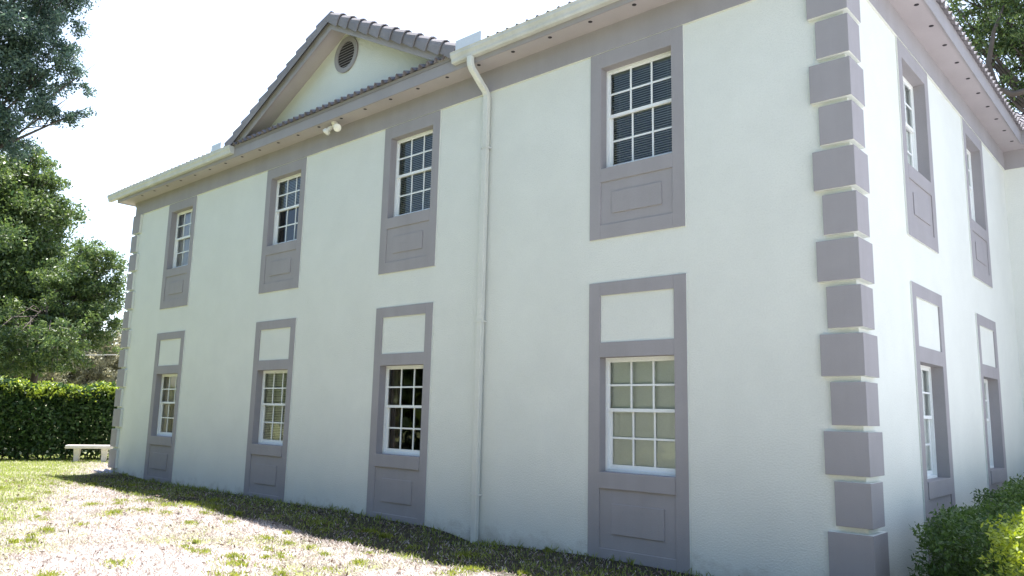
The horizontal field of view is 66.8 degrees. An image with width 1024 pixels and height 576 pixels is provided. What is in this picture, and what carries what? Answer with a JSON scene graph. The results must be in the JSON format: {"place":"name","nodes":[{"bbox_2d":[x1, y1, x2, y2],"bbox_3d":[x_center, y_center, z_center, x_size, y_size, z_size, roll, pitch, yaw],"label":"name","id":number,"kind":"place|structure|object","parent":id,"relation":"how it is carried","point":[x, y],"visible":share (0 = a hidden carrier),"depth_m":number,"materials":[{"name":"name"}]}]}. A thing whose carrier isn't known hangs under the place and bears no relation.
{"place":"outdoors","nodes":[
{"label":"outdoors","id":0,"kind":"place"},
{"bbox_2d":[0,454,698,575],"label":"green grass","id":1,"kind":"structure","parent":0,"point":[13,469],"depth_m":13.51,"materials":[{"name":"green plant"}]},
{"bbox_2d":[0,405,984,575],"bbox_3d":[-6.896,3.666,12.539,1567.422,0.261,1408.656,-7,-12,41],"label":"ground","id":2,"kind":"structure","parent":0,"point":[574,561],"depth_m":10.64,"materials":[{"name":"beige plant"}]},
{"bbox_2d":[2,365,73,383],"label":"scrub tree","id":3,"kind":"object","parent":2,"relation":"on","point":[55,378],"visible":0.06,"depth_m":44.41,"materials":[{"name":"green plant"}]},
{"bbox_2d":[0,0,100,163],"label":"oak tree","id":4,"kind":"object","parent":2,"relation":"on","point":[38,23],"visible":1,"depth_m":29.54,"materials":[{"name":"green plant"}]},
{"bbox_2d":[0,138,116,378],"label":"leafy tree","id":5,"kind":"object","parent":2,"relation":"on","point":[33,212],"visible":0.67,"depth_m":32.81,"materials":[{"name":"green plant"}]},
{"bbox_2d":[0,375,118,460],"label":"hedge","id":6,"kind":"object","parent":2,"relation":"on","point":[30,420],"visible":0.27,"depth_m":24.40,"materials":[{"name":"green plant"}]},
{"bbox_2d":[0,236,128,382],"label":"leafy tree","id":7,"kind":"object","parent":2,"relation":"on","point":[51,334],"visible":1,"depth_m":30.05,"materials":[{"name":"green plant"}]},
{"bbox_2d":[40,327,123,385],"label":"scrub tree","id":8,"kind":"object","parent":2,"relation":"on","point":[81,376],"visible":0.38,"depth_m":47.78,"materials":[{"name":"green plant"}]},
{"bbox_2d":[65,445,112,461],"bbox_3d":[-12.979,5.101,23.921,1.380,0.510,0.420,5,-10,-20],"label":"garden bench","id":9,"kind":"object","parent":2,"relation":"on","point":[78,448],"visible":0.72,"depth_m":23.76,"materials":[{"name":"concrete"}]},
{"bbox_2d":[94,469,112,472],"bbox_3d":[-10.537,4.738,20.011,0.360,0.100,0.320,0,-8,36],"label":"splash block","id":10,"kind":"object","parent":2,"relation":"on","point":[110,471],"depth_m":19.97,"materials":[{"name":"concrete"}]},
{"bbox_2d":[92,335,121,382],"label":"scrub tree","id":11,"kind":"object","parent":2,"relation":"on","point":[115,367],"visible":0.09,"depth_m":50.56,"materials":[{"name":"green plant"}]},
{"bbox_2d":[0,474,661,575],"bbox_3d":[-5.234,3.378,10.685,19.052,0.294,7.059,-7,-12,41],"label":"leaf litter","id":12,"kind":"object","parent":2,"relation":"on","point":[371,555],"visible":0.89,"depth_m":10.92,"materials":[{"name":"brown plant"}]},
{"bbox_2d":[0,469,713,575],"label":"grass tufts","id":13,"kind":"object","parent":2,"relation":"on","point":[238,562],"visible":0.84,"depth_m":10.52,"materials":[{"name":"green plant"}]},
{"bbox_2d":[107,0,1023,575],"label":"office building","id":14,"kind":"structure","parent":2,"relation":"on","point":[717,286],"depth_m":11.31,"materials":[{"name":"paint"}]},
{"bbox_2d":[157,374,177,436],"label":"window","id":15,"kind":"structure","parent":14,"relation":"in","point":[165,416],"depth_m":19.18,"materials":[{"name":"paint"}]},
{"bbox_2d":[172,209,192,267],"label":"window","id":16,"kind":"structure","parent":14,"relation":"in","point":[181,246],"depth_m":19.86,"materials":[{"name":"paint"}]},
{"bbox_2d":[258,370,287,444],"bbox_3d":[-4.778,2.452,15.847,1.139,1.538,0.123,-7,-12,41],"label":"window","id":17,"kind":"structure","parent":14,"relation":"in","point":[273,404],"depth_m":16.01,"materials":[{"name":"paint"}]},
{"bbox_2d":[273,173,300,244],"bbox_3d":[-4.684,-1.652,16.514,1.139,1.500,0.123,-7,-12,41],"label":"window","id":18,"kind":"structure","parent":14,"relation":"in","point":[279,195],"depth_m":16.71,"materials":[{"name":"paint"}]},
{"bbox_2d":[323,121,340,135],"bbox_3d":[-3.482,-3.106,15.066,0.552,0.260,0.214,-7,-12,41],"label":"floodlight","id":19,"kind":"object","parent":14,"relation":"attached to","point":[336,126],"visible":1,"depth_m":15.09,"materials":[{"name":"white plastic"}]},
{"bbox_2d":[382,365,422,455],"bbox_3d":[-1.760,2.098,13.204,1.124,1.550,0.150,-7,-12,41],"label":"window","id":20,"kind":"structure","parent":14,"relation":"in","point":[394,374],"depth_m":13.44,"materials":[{"name":"paint"}]},
{"bbox_2d":[394,129,432,216],"bbox_3d":[-1.675,-1.995,13.858,1.124,1.538,0.123,-7,-12,41],"label":"window","id":21,"kind":"structure","parent":14,"relation":"in","point":[397,200],"depth_m":13.99,"materials":[{"name":"paint"}]},
{"bbox_2d":[606,51,671,167],"bbox_3d":[1.814,-2.414,10.782,1.134,1.538,0.123,-7,-12,41],"label":"window","id":22,"kind":"structure","parent":14,"relation":"in","point":[666,56],"depth_m":10.86,"materials":[{"name":"paint"}]},
{"bbox_2d":[605,356,675,476],"bbox_3d":[1.721,1.663,10.120,1.134,1.522,0.123,-7,-12,41],"label":"window","id":23,"kind":"structure","parent":14,"relation":"in","point":[640,391],"depth_m":10.17,"materials":[{"name":"paint"}]},
{"bbox_2d":[903,77,917,170],"bbox_3d":[5.508,-2.301,11.012,0.123,1.522,1.144,-7,-12,41],"label":"window","id":24,"kind":"structure","parent":14,"relation":"in","point":[908,89],"depth_m":11.37,"materials":[{"name":"paint"}]},
{"bbox_2d":[920,365,937,478],"bbox_3d":[5.415,1.785,10.349,0.123,1.522,1.144,-7,-12,41],"label":"window","id":25,"kind":"structure","parent":14,"relation":"in","point":[929,429],"depth_m":10.70,"materials":[{"name":"paint"}]},
{"bbox_2d":[967,150,974,220],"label":"window","id":26,"kind":"structure","parent":14,"relation":"in","point":[968,153],"depth_m":14.11,"materials":[{"name":"paint"}]},
{"bbox_2d":[984,379,993,467],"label":"window","id":27,"kind":"structure","parent":14,"relation":"in","point":[985,381],"depth_m":13.44,"materials":[{"name":"paint"}]},
{"bbox_2d":[907,498,1023,575],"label":"shrub","id":28,"kind":"object","parent":2,"relation":"on","point":[948,536],"visible":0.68,"depth_m":7.76,"materials":[{"name":"green plant"}]},
{"bbox_2d":[945,0,1023,112],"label":"live oak tree","id":29,"kind":"object","parent":2,"relation":"on","point":[995,16],"visible":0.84,"depth_m":28.30,"materials":[{"name":"green plant"}]},
{"bbox_2d":[970,474,1023,564],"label":"shrub","id":30,"kind":"object","parent":2,"relation":"on","point":[1009,494],"visible":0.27,"depth_m":9.54,"materials":[{"name":"green plant"}]},
{"bbox_2d":[975,506,1023,575],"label":"lime shrub","id":31,"kind":"object","parent":2,"relation":"on","point":[1016,545],"visible":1,"depth_m":6.39,"materials":[{"name":"green plant"}]},
{"bbox_2d":[0,0,1023,379],"label":"sky","id":32,"kind":"structure","parent":0,"point":[173,80],"materials":[{"name":"white"}]}
]}

